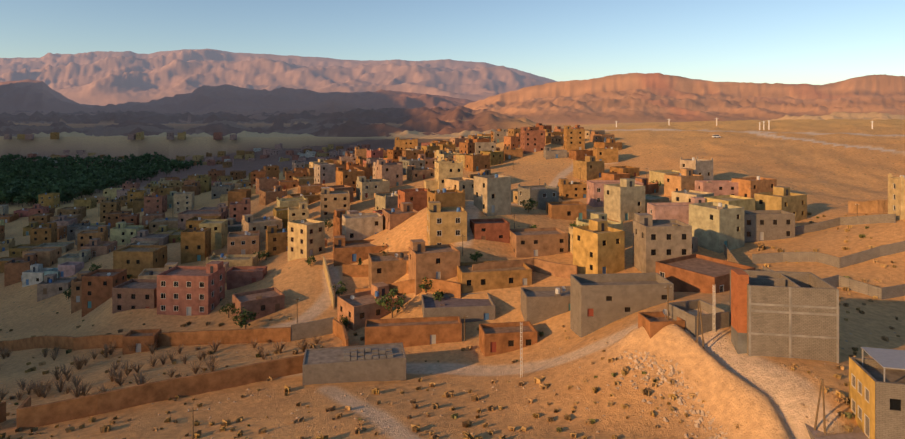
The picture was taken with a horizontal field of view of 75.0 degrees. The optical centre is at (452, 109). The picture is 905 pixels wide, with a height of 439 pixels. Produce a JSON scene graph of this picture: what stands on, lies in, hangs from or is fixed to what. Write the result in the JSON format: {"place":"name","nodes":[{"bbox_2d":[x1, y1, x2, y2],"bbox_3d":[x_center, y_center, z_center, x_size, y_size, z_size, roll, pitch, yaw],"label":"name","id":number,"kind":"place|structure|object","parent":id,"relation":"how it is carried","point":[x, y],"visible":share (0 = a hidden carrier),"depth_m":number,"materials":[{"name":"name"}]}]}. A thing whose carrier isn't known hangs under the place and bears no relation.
{"place":"outdoors","nodes":[
{"label":"outdoors","id":0,"kind":"place"},
{"bbox_2d":[0,49,904,438],"bbox_3d":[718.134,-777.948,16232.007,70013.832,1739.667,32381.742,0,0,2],"label":"terrain","id":1,"kind":"structure","parent":0,"point":[824,151],"depth_m":203.47,"materials":[{"name":"sand"}]},
{"bbox_2d":[0,152,660,328],"bbox_3d":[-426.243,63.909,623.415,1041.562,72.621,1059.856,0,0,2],"label":"trees","id":2,"kind":"object","parent":1,"relation":"on","point":[33,181],"visible":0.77,"depth_m":573.24,"materials":[{"name":"green plant"}]},
{"bbox_2d":[0,332,895,438],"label":"rocks","id":3,"kind":"object","parent":1,"relation":"on","point":[671,373],"visible":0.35,"depth_m":83.40,"materials":[{"name":"brown stone"}]},
{"bbox_2d":[0,212,899,438],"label":"shrubs","id":4,"kind":"object","parent":1,"relation":"on","point":[39,391],"visible":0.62,"depth_m":105.01,"materials":[{"name":"plant"}]},
{"bbox_2d":[0,123,904,438],"bbox_3d":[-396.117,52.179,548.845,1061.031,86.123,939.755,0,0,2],"label":"town","id":5,"kind":"object","parent":1,"relation":"on","point":[780,313],"visible":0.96,"depth_m":156.31,"materials":[{"name":"paint"}]},
{"bbox_2d":[102,118,873,438],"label":"utility poles","id":6,"kind":"object","parent":1,"relation":"on","point":[821,385],"visible":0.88,"depth_m":86.02,"materials":[{"name":"grey wood"}]},
{"bbox_2d":[0,0,904,84],"label":"sky","id":7,"kind":"structure","parent":0,"point":[814,42],"materials":[{"name":"blue"}]}
]}

